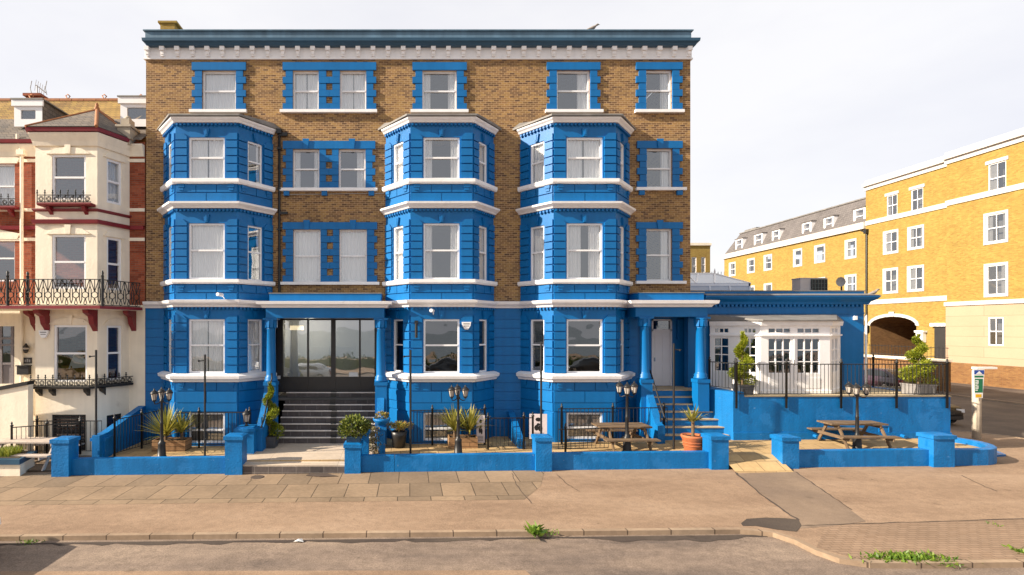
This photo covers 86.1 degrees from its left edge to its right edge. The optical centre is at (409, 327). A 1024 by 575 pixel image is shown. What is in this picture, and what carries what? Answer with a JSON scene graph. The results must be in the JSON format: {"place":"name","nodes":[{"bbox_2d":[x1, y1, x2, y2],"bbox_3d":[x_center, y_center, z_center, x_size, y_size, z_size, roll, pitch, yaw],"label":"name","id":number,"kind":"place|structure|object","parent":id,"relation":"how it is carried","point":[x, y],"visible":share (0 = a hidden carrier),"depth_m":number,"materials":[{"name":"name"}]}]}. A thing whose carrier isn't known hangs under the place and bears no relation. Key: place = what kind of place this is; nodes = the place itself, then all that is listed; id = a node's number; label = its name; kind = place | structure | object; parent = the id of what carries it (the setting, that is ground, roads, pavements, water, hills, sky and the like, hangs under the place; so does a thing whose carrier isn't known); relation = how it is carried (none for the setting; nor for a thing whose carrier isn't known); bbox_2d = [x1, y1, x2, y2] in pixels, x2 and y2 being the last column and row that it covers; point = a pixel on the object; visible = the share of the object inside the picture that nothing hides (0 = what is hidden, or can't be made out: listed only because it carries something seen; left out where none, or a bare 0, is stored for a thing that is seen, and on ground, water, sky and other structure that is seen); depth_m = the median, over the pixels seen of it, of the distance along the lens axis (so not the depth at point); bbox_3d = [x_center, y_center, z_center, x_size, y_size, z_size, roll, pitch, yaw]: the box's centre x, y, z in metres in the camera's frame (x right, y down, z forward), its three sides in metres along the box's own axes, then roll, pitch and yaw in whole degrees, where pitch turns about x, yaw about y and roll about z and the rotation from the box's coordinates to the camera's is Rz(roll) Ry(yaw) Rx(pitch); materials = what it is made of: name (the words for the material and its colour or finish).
{"place":"outdoors","nodes":[
{"label":"outdoors","id":0,"kind":"place"},
{"bbox_2d":[26,446,91,470],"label":"yard","id":1,"kind":"structure","parent":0,"point":[39,464],"depth_m":17.61,"materials":[{"name":"concrete"}]},
{"bbox_2d":[0,380,34,449],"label":"step wall","id":2,"kind":"structure","parent":1,"relation":"on","point":[16,404],"depth_m":18.15,"materials":[{"name":"white paint"}]},
{"bbox_2d":[0,450,36,475],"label":"stone trough","id":3,"kind":"object","parent":1,"relation":"on","point":[14,465],"visible":0.69,"depth_m":16.40,"materials":[{"name":"white paint"}]},
{"bbox_2d":[0,437,84,470],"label":"picnic table","id":4,"kind":"object","parent":1,"relation":"on","point":[39,441],"visible":0.54,"depth_m":17.30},
{"bbox_2d":[10,417,81,454],"bbox_3d":[-12.200,3.720,18.075,2.052,1.320,0.102,0,0,-23],"label":"house railing","id":5,"kind":"object","parent":1,"relation":"on","point":[46,435],"visible":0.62,"depth_m":18.05,"materials":[{"name":"black metal"}]},
{"bbox_2d":[33,415,101,453],"bbox_3d":[-14.300,3.692,18.500,7.417,1.357,0.110,0,0,0],"label":"house railing","id":6,"kind":"object","parent":1,"relation":"on","point":[37,419],"visible":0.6,"depth_m":18.49,"materials":[{"name":"black metal"}]},
{"bbox_2d":[92,406,144,456],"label":"boundary wall","id":7,"kind":"structure","parent":1,"relation":"on","point":[97,446],"depth_m":18.49,"materials":[{"name":"blue paint"}]},
{"bbox_2d":[0,431,1023,559],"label":"pavement","id":8,"kind":"structure","parent":0,"point":[663,498],"depth_m":13.09,"materials":[{"name":"concrete"}]},
{"bbox_2d":[0,93,145,454],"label":"terraced house","id":9,"kind":"structure","parent":8,"relation":"on","point":[73,226],"depth_m":19.62,"materials":[{"name":"paint"}]},
{"bbox_2d":[0,326,13,383],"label":"front door","id":10,"kind":"structure","parent":9,"relation":"in","point":[6,332],"depth_m":20.08,"materials":[{"name":"white glass"}]},
{"bbox_2d":[0,164,14,205],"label":"window","id":11,"kind":"structure","parent":9,"relation":"in","point":[7,171],"depth_m":20.20,"materials":[{"name":"white plastic"}]},
{"bbox_2d":[52,155,85,199],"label":"window","id":12,"kind":"structure","parent":9,"relation":"in","point":[54,157],"depth_m":18.86,"materials":[{"name":"white plastic"}]},
{"bbox_2d":[52,235,85,288],"bbox_3d":[-11.937,-2.298,18.894,1.188,1.905,0.092,0,0,0],"label":"window","id":13,"kind":"structure","parent":9,"relation":"in","point":[54,261],"depth_m":18.86,"materials":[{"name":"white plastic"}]},
{"bbox_2d":[52,415,85,449],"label":"window","id":14,"kind":"structure","parent":9,"relation":"in","point":[59,431],"depth_m":18.86,"materials":[{"name":"glass"}]},
{"bbox_2d":[54,325,86,381],"bbox_3d":[-11.881,0.908,19.026,1.166,1.995,0.356,0,0,0],"label":"window","id":15,"kind":"structure","parent":9,"relation":"in","point":[77,367],"depth_m":18.91,"materials":[{"name":"glass"}]},
{"bbox_2d":[107,159,120,204],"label":"window","id":16,"kind":"structure","parent":9,"relation":"in","point":[113,167],"depth_m":19.59,"materials":[{"name":"glass"}]},
{"bbox_2d":[49,433,248,476],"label":"garden wall","id":17,"kind":"structure","parent":8,"relation":"on","point":[67,460],"depth_m":16.40,"materials":[{"name":"blue paint"}]},
{"bbox_2d":[0,470,543,504],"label":"paving slabs","id":18,"kind":"structure","parent":8,"relation":"on","point":[35,489],"depth_m":14.89,"materials":[{"name":"stone"}]},
{"bbox_2d":[243,443,374,465],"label":"entrance platform","id":19,"kind":"structure","parent":8,"relation":"on","point":[305,451],"depth_m":17.29,"materials":[{"name":"concrete"}]},
{"bbox_2d":[256,392,270,450],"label":"stair wall","id":20,"kind":"structure","parent":19,"relation":"on","point":[262,433],"depth_m":18.02,"materials":[{"name":"blue paint"}]},
{"bbox_2d":[266,434,279,448],"bbox_3d":[-4.810,3.925,18.450,0.550,0.430,0.550,0,0,0],"label":"square planter","id":21,"kind":"object","parent":19,"relation":"on","point":[272,442],"visible":0.57,"depth_m":18.20,"materials":[{"name":"stone"}]},
{"bbox_2d":[260,382,284,439],"bbox_3d":[-4.772,2.852,18.491,0.994,2.021,0.874,0,0,0],"label":"spiral topiary","id":22,"kind":"object","parent":21,"relation":"in","point":[272,413],"visible":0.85,"depth_m":18.41,"materials":[{"name":"green plant"}]},
{"bbox_2d":[243,466,344,473],"bbox_3d":[-3.635,4.460,16.324,3.370,0.480,0.028,0,0,0],"label":"platform riser","id":23,"kind":"object","parent":19,"relation":"attached to","point":[287,469],"visible":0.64,"depth_m":16.31,"materials":[{"name":"tile"}]},
{"bbox_2d":[343,434,552,473],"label":"garden wall","id":24,"kind":"structure","parent":8,"relation":"on","point":[538,458],"depth_m":16.40,"materials":[{"name":"blue paint"}]},
{"bbox_2d":[346,434,360,441],"bbox_3d":[-1.721,3.404,16.540,0.460,0.190,0.360,0,0,0],"label":"trough planter","id":25,"kind":"object","parent":24,"relation":"on","point":[350,438],"visible":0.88,"depth_m":16.38,"materials":[{"name":"blue paint"}]},
{"bbox_2d":[337,413,371,438],"bbox_3d":[-1.725,3.030,16.569,1.117,0.770,1.129,0,0,0],"label":"round shrub","id":26,"kind":"object","parent":25,"relation":"in","point":[360,424],"visible":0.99,"depth_m":16.39,"materials":[{"name":"green plant"}]},
{"bbox_2d":[552,433,730,469],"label":"garden wall","id":27,"kind":"structure","parent":8,"relation":"on","point":[713,454],"depth_m":16.40,"materials":[{"name":"blue paint"}]},
{"bbox_2d":[741,517,801,531],"bbox_3d":[7.972,4.306,11.868,1.261,0.016,0.846,0,0,20],"label":"tar patch","id":28,"kind":"object","parent":8,"relation":"on","point":[787,524],"visible":1,"depth_m":11.82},
{"bbox_2d":[739,471,864,527],"bbox_3d":[9.816,4.286,13.772,1.729,0.034,5.180,0,0,18],"label":"pavement patch","id":29,"kind":"object","parent":8,"relation":"on","point":[804,501],"visible":1,"depth_m":13.42,"materials":[{"name":"concrete"}]},
{"bbox_2d":[691,386,951,439],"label":"terrace","id":30,"kind":"structure","parent":8,"relation":"on","point":[758,417],"depth_m":18.25,"materials":[{"name":"blue paint"}]},
{"bbox_2d":[731,384,754,394],"bbox_3d":[11.576,2.165,18.700,0.510,0.370,0.510,0,0,0],"label":"square planter","id":31,"kind":"object","parent":30,"relation":"on","point":[745,388],"visible":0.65,"depth_m":18.47,"materials":[{"name":"metal"}]},
{"bbox_2d":[727,331,757,385],"bbox_3d":[11.575,1.109,18.752,0.900,2.016,0.959,0,0,45],"label":"spiral topiary","id":32,"kind":"object","parent":31,"relation":"in","point":[742,356],"visible":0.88,"depth_m":18.64,"materials":[{"name":"green plant"}]},
{"bbox_2d":[735,358,948,407],"bbox_3d":[14.606,1.885,18.190,7.234,1.690,0.110,0,0,0],"label":"terrace railing","id":33,"kind":"object","parent":30,"relation":"on","point":[841,364],"visible":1,"depth_m":18.18,"materials":[{"name":"black metal"}]},
{"bbox_2d":[899,383,937,394],"bbox_3d":[17.770,2.155,18.800,0.690,0.390,0.690,0,0,0],"label":"square planter","id":34,"kind":"object","parent":30,"relation":"on","point":[906,387],"visible":0.74,"depth_m":18.51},
{"bbox_2d":[898,333,937,383],"bbox_3d":[17.795,1.178,18.853,1.165,1.975,1.067,0,0,-27],"label":"spiral topiary","id":35,"kind":"object","parent":34,"relation":"in","point":[918,351],"visible":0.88,"depth_m":18.75,"materials":[{"name":"green plant"}]},
{"bbox_2d":[770,432,996,468],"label":"garden wall","id":36,"kind":"structure","parent":8,"relation":"on","point":[936,449],"depth_m":16.40,"materials":[{"name":"blue paint"}]},
{"bbox_2d":[817,519,1023,559],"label":"block paving","id":37,"kind":"structure","parent":8,"relation":"on","point":[983,539],"depth_m":10.90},
{"bbox_2d":[848,549,983,565],"bbox_3d":[9.324,4.256,10.024,2.276,0.143,0.692,0,0,0],"label":"weed tuft","id":38,"kind":"object","parent":37,"relation":"on","point":[908,555],"visible":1,"depth_m":10.00,"materials":[{"name":"green plant"}]},
{"bbox_2d":[971,367,996,438],"bbox_3d":[21.625,2.846,20.314,0.988,2.712,0.325,0,0,0],"label":"street sign","id":39,"kind":"object","parent":8,"relation":"on","point":[977,382],"visible":1,"depth_m":20.23,"materials":[{"name":"white"}]},
{"bbox_2d":[0,534,1023,574],"bbox_3d":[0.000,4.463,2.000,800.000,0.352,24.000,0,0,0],"label":"road","id":40,"kind":"structure","parent":0,"point":[746,555],"depth_m":10.50,"materials":[{"name":"asphalt"}]},
{"bbox_2d":[0,570,529,574],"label":"road patch","id":41,"kind":"object","parent":40,"relation":"on","point":[445,572],"visible":1,"depth_m":9.89,"materials":[{"name":"asphalt"}]},
{"bbox_2d":[0,535,767,545],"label":"gutter dirt","id":42,"kind":"structure","parent":40,"relation":"on","point":[706,538],"depth_m":11.34,"materials":[{"name":"soil"}]},
{"bbox_2d":[0,0,1023,289],"label":"sky","id":43,"kind":"structure","parent":0,"point":[795,105],"materials":[{"name":"white"}]},
{"bbox_2d":[109,432,979,472],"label":"patio","id":44,"kind":"structure","parent":0,"point":[747,456],"depth_m":17.68,"materials":[{"name":"concrete"}]},
{"bbox_2d":[113,409,159,456],"bbox_3d":[-9.275,3.485,18.450,0.106,1.390,2.277,0,0,15],"label":"railing","id":45,"kind":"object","parent":44,"relation":"on","point":[114,434],"depth_m":17.96,"materials":[{"name":"black metal"}]},
{"bbox_2d":[150,387,172,455],"bbox_3d":[-7.938,3.046,17.207,0.688,2.262,0.630,0,0,-25],"label":"street lamp","id":46,"kind":"object","parent":44,"relation":"on","point":[154,394],"visible":0.96,"depth_m":17.10,"materials":[{"name":"black metal"}]},
{"bbox_2d":[152,437,191,451],"bbox_3d":[-8.079,3.969,18.275,1.114,0.380,0.550,0,0,0],"label":"timber planter","id":47,"kind":"object","parent":44,"relation":"on","point":[175,444],"visible":0.9,"depth_m":18.00,"materials":[{"name":"wood"}]},
{"bbox_2d":[135,405,186,439],"bbox_3d":[-8.309,3.209,18.184,1.806,1.299,1.930,0,0,-12],"label":"yucca plant","id":48,"kind":"object","parent":47,"relation":"in","point":[168,430],"visible":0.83,"depth_m":18.17,"materials":[{"name":"green plant"}]},
{"bbox_2d":[177,407,250,447],"bbox_3d":[-6.758,3.437,18.550,2.579,1.421,0.110,0,0,0],"label":"basement railing","id":49,"kind":"object","parent":44,"relation":"on","point":[199,412],"visible":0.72,"depth_m":18.54,"materials":[{"name":"black metal"}]},
{"bbox_2d":[234,424,258,453],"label":"gate pier","id":50,"kind":"structure","parent":44,"relation":"on","point":[251,429],"depth_m":17.45,"materials":[{"name":"blue paint"}]},
{"bbox_2d":[278,391,374,442],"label":"entrance steps","id":51,"kind":"structure","parent":44,"relation":"on","point":[309,421],"depth_m":19.90,"materials":[{"name":"stone"}]},
{"bbox_2d":[412,404,485,445],"bbox_3d":[1.315,3.347,18.550,2.647,1.429,0.110,0,0,0],"label":"basement railing","id":52,"kind":"object","parent":44,"relation":"on","point":[432,408],"visible":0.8,"depth_m":18.54,"materials":[{"name":"black metal"}]},
{"bbox_2d":[448,383,468,452],"bbox_3d":[1.542,2.942,17.212,0.688,2.262,0.630,0,0,0],"label":"street lamp","id":53,"kind":"object","parent":44,"relation":"on","point":[456,390],"visible":0.97,"depth_m":17.08,"materials":[{"name":"black metal"}]},
{"bbox_2d":[486,412,533,449],"bbox_3d":[3.327,3.413,17.800,1.593,1.254,0.110,0,0,0],"label":"railing","id":54,"kind":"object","parent":44,"relation":"on","point":[508,418],"depth_m":17.79,"materials":[{"name":"black metal"}]},
{"bbox_2d":[558,402,667,443],"bbox_3d":[7.000,3.288,18.550,3.771,1.451,0.110,0,0,0],"label":"basement railing","id":55,"kind":"object","parent":44,"relation":"on","point":[613,414],"visible":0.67,"depth_m":18.54,"materials":[{"name":"black metal"}]},
{"bbox_2d":[585,422,660,450],"bbox_3d":[6.954,3.595,17.700,1.701,0.798,1.942,0,0,-1],"label":"picnic table","id":56,"kind":"object","parent":44,"relation":"on","point":[635,426],"visible":0.89,"depth_m":17.37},
{"bbox_2d":[615,380,637,450],"bbox_3d":[6.880,2.860,17.199,0.702,2.308,0.643,0,0,-40],"label":"street lamp","id":57,"kind":"object","parent":44,"relation":"on","point":[633,387],"visible":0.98,"depth_m":17.11,"materials":[{"name":"black metal"}]},
{"bbox_2d":[646,394,664,443],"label":"stair wall","id":58,"kind":"structure","parent":44,"relation":"on","point":[657,430],"depth_m":18.40,"materials":[{"name":"blue paint"}]},
{"bbox_2d":[653,386,728,439],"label":"side steps","id":59,"kind":"structure","parent":44,"relation":"on","point":[683,397],"depth_m":19.02,"materials":[{"name":"blue paint"}]},
{"bbox_2d":[807,420,901,448],"bbox_3d":[14.318,3.473,17.420,1.755,0.821,1.628,0,0,2],"label":"picnic table","id":60,"kind":"object","parent":44,"relation":"on","point":[835,424],"visible":0.89,"depth_m":17.20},
{"bbox_2d":[844,381,870,448],"bbox_3d":[14.120,2.826,17.059,0.674,2.217,0.617,0,0,-15],"label":"street lamp","id":61,"kind":"object","parent":44,"relation":"on","point":[855,388],"visible":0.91,"depth_m":16.95,"materials":[{"name":"black metal"}]},
{"bbox_2d":[936,382,1023,402],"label":"pavement","id":62,"kind":"structure","parent":0,"point":[1005,394],"depth_m":34.66,"materials":[{"name":"concrete"}]},
{"bbox_2d":[937,394,1023,437],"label":"side street","id":63,"kind":"structure","parent":0,"point":[1000,418],"depth_m":25.33,"materials":[{"name":"asphalt"}]},
{"bbox_2d":[864,368,919,385],"bbox_3d":[33.000,3.557,37.608,1.980,1.450,4.245,0,0,0],"label":"parked car","id":64,"kind":"object","parent":63,"relation":"on","point":[884,376],"visible":0.2,"depth_m":36.64,"materials":[{"name":"grey paint"}]},
{"bbox_3d":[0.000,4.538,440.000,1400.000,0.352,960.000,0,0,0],"label":"ground","id":65,"kind":"structure","parent":0,"visible":0},
{"bbox_2d":[141,21,719,445],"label":"hotel building","id":66,"kind":"structure","parent":65,"relation":"on","point":[336,209],"depth_m":19.83,"materials":[{"name":"paint"}]},
{"bbox_2d":[189,138,224,177],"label":"window","id":67,"kind":"structure","parent":66,"relation":"in","point":[198,147],"depth_m":18.99,"materials":[{"name":"white plastic"}]},
{"bbox_2d":[189,223,224,278],"bbox_3d":[-7.110,-2.665,18.944,1.260,1.970,0.172,0,0,0],"label":"window","id":68,"kind":"structure","parent":66,"relation":"in","point":[206,240],"depth_m":18.99,"materials":[{"name":"white plastic"}]},
{"bbox_2d":[189,319,224,372],"bbox_3d":[-7.110,0.660,18.947,1.260,1.900,0.178,0,0,0],"label":"window","id":69,"kind":"structure","parent":66,"relation":"in","point":[198,328],"depth_m":18.99,"materials":[{"name":"glass"}]},
{"bbox_2d":[189,413,224,442],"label":"window","id":70,"kind":"structure","parent":66,"relation":"in","point":[211,417],"depth_m":18.99,"materials":[{"name":"glass"}]},
{"bbox_2d":[203,72,235,108],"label":"window","id":71,"kind":"structure","parent":66,"relation":"in","point":[219,88],"depth_m":20.19,"materials":[{"name":"fabric"}]},
{"bbox_2d":[248,225,261,280],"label":"window","id":72,"kind":"structure","parent":66,"relation":"in","point":[258,252],"depth_m":19.66,"materials":[{"name":"white plastic"}]},
{"bbox_2d":[248,319,261,372],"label":"window","id":73,"kind":"structure","parent":66,"relation":"in","point":[254,326],"depth_m":19.57,"materials":[{"name":"glass"}]},
{"bbox_2d":[293,72,318,108],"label":"window","id":74,"kind":"structure","parent":66,"relation":"in","point":[305,84],"depth_m":20.19,"materials":[{"name":"white plastic"}]},
{"bbox_2d":[293,150,318,187],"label":"window","id":75,"kind":"structure","parent":66,"relation":"in","point":[297,169],"depth_m":20.17,"materials":[{"name":"white plastic"}]},
{"bbox_2d":[294,230,320,281],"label":"window","id":76,"kind":"structure","parent":66,"relation":"in","point":[307,243],"depth_m":20.19,"materials":[{"name":"white plastic"}]},
{"bbox_2d":[339,150,365,187],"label":"window","id":77,"kind":"structure","parent":66,"relation":"in","point":[361,154],"depth_m":20.11,"materials":[{"name":"white plastic"}]},
{"bbox_2d":[340,72,365,108],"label":"window","id":78,"kind":"structure","parent":66,"relation":"in","point":[346,78],"depth_m":20.19,"materials":[{"name":"fabric"}]},
{"bbox_2d":[340,230,366,281],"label":"window","id":79,"kind":"structure","parent":66,"relation":"in","point":[353,243],"depth_m":20.19,"materials":[{"name":"white plastic"}]},
{"bbox_2d":[394,142,402,182],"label":"window","id":80,"kind":"structure","parent":66,"relation":"in","point":[398,148],"depth_m":19.64,"materials":[{"name":"white plastic"}]},
{"bbox_2d":[394,226,402,280],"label":"window","id":81,"kind":"structure","parent":66,"relation":"in","point":[398,231],"depth_m":19.64,"materials":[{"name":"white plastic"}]},
{"bbox_2d":[422,72,455,108],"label":"window","id":82,"kind":"structure","parent":66,"relation":"in","point":[426,91],"depth_m":20.17,"materials":[{"name":"white plastic"}]},
{"bbox_2d":[424,413,456,439],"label":"window","id":83,"kind":"structure","parent":66,"relation":"in","point":[437,431],"depth_m":18.99,"materials":[{"name":"glass"}]},
{"bbox_2d":[424,138,458,177],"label":"window","id":84,"kind":"structure","parent":66,"relation":"in","point":[428,157],"depth_m":18.98,"materials":[{"name":"white plastic"}]},
{"bbox_2d":[424,223,458,278],"bbox_3d":[1.110,-2.665,18.954,1.260,1.970,0.192,0,0,0],"label":"window","id":85,"kind":"structure","parent":66,"relation":"in","point":[428,250],"depth_m":18.96,"materials":[{"name":"white plastic"}]},
{"bbox_2d":[424,319,458,372],"bbox_3d":[1.110,0.660,18.904,1.260,1.900,0.092,0,0,0],"label":"window","id":86,"kind":"structure","parent":66,"relation":"in","point":[457,320],"depth_m":18.87,"materials":[{"name":"glass"}]},
{"bbox_2d":[479,226,485,279],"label":"window","id":87,"kind":"structure","parent":66,"relation":"in","point":[481,228],"depth_m":19.61,"materials":[{"name":"white plastic"}]},
{"bbox_2d":[531,141,543,183],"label":"window","id":88,"kind":"structure","parent":66,"relation":"in","point":[537,150],"depth_m":19.56,"materials":[{"name":"white plastic"}]},
{"bbox_2d":[531,225,543,280],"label":"window","id":89,"kind":"structure","parent":66,"relation":"in","point":[537,233],"depth_m":19.58,"materials":[{"name":"white plastic"}]},
{"bbox_2d":[557,71,588,108],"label":"window","id":90,"kind":"structure","parent":66,"relation":"in","point":[582,91],"depth_m":20.16,"materials":[{"name":"white plastic"}]},
{"bbox_2d":[567,138,601,177],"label":"window","id":91,"kind":"structure","parent":66,"relation":"in","point":[592,157],"depth_m":18.99,"materials":[{"name":"white plastic"}]},
{"bbox_2d":[567,223,601,278],"bbox_3d":[6.120,-2.665,18.955,1.260,1.970,0.194,0,0,0],"label":"window","id":92,"kind":"structure","parent":66,"relation":"in","point":[574,250],"depth_m":18.98,"materials":[{"name":"white plastic"}]},
{"bbox_2d":[567,319,601,372],"bbox_3d":[6.120,0.660,18.904,1.260,1.900,0.092,0,0,0],"label":"window","id":93,"kind":"structure","parent":66,"relation":"in","point":[600,320],"depth_m":18.87,"materials":[{"name":"glass"}]},
{"bbox_2d":[567,413,601,438],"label":"window","id":94,"kind":"structure","parent":66,"relation":"in","point":[578,417],"depth_m":18.99,"materials":[{"name":"glass"}]},
{"bbox_2d":[646,71,670,108],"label":"window","id":95,"kind":"structure","parent":66,"relation":"in","point":[665,76],"depth_m":20.15,"materials":[{"name":"white plastic"}]},
{"bbox_2d":[646,149,670,186],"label":"window","id":96,"kind":"structure","parent":66,"relation":"in","point":[665,154],"depth_m":20.16,"materials":[{"name":"white plastic"}]},
{"bbox_2d":[646,229,670,280],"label":"window","id":97,"kind":"structure","parent":66,"relation":"in","point":[665,254],"depth_m":20.16,"materials":[{"name":"white plastic"}]},
{"bbox_2d":[652,319,671,385],"bbox_3d":[9.784,0.970,20.935,0.784,2.588,0.130,0,0,0],"label":"door","id":98,"kind":"structure","parent":66,"relation":"in","point":[661,338],"depth_m":20.92,"materials":[{"name":"white wood"}]},
{"bbox_2d":[0,527,1023,568],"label":"kerb","id":99,"kind":"structure","parent":65,"relation":"on","point":[975,563],"depth_m":11.51,"materials":[{"name":"concrete"}]},
{"bbox_2d":[690,242,718,273],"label":"distant building","id":100,"kind":"structure","parent":65,"relation":"on","point":[699,257],"depth_m":80.00,"materials":[{"name":"yellow brick"}]},
{"bbox_2d":[684,290,880,392],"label":"annexe building","id":101,"kind":"structure","parent":65,"relation":"on","point":[805,326],"depth_m":20.05,"materials":[{"name":"blue paint"}]},
{"bbox_2d":[690,269,750,289],"bbox_3d":[13.404,-1.800,25.500,3.664,2.000,3.039,0,0,0],"label":"roof lantern","id":102,"kind":"object","parent":101,"relation":"on","point":[708,281],"visible":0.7,"depth_m":24.09,"materials":[{"name":"white plastic"}]},
{"bbox_2d":[791,278,827,289],"bbox_3d":[16.888,-1.464,22.730,1.138,1.229,0.580,0,0,0],"label":"condenser unit","id":103,"kind":"object","parent":101,"relation":"on","point":[809,283],"visible":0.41,"depth_m":22.49,"materials":[{"name":"black metal"}]},
{"bbox_2d":[722,197,865,353],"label":"mansard wing","id":104,"kind":"structure","parent":65,"relation":"on","point":[833,234],"depth_m":57.26,"materials":[{"name":"brick"}]},
{"bbox_2d":[864,344,952,391],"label":"street wall","id":105,"kind":"structure","parent":65,"relation":"on","point":[902,359],"depth_m":38.22,"materials":[{"name":"brown brick"}]},
{"bbox_2d":[860,128,1023,389],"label":"apartment block","id":106,"kind":"structure","parent":65,"relation":"on","point":[944,253],"depth_m":40.86,"materials":[{"name":"yellow brick"}]},
{"bbox_2d":[930,323,945,358],"bbox_3d":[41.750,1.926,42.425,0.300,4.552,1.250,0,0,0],"label":"side door","id":107,"kind":"structure","parent":106,"relation":"in","point":[939,328],"depth_m":42.35,"materials":[{"name":"white paint"}]},
{"bbox_2d":[986,212,1005,242],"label":"window","id":108,"kind":"structure","parent":106,"relation":"in","point":[1000,227],"depth_m":38.32,"materials":[{"name":"white plastic"}]},
{"bbox_2d":[987,264,1005,294],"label":"window","id":109,"kind":"structure","parent":106,"relation":"in","point":[1000,279],"depth_m":38.24,"materials":[{"name":"white plastic"}]},
{"bbox_2d":[988,160,1005,190],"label":"window","id":110,"kind":"structure","parent":106,"relation":"in","point":[996,173],"depth_m":38.24,"materials":[{"name":"white plastic"}]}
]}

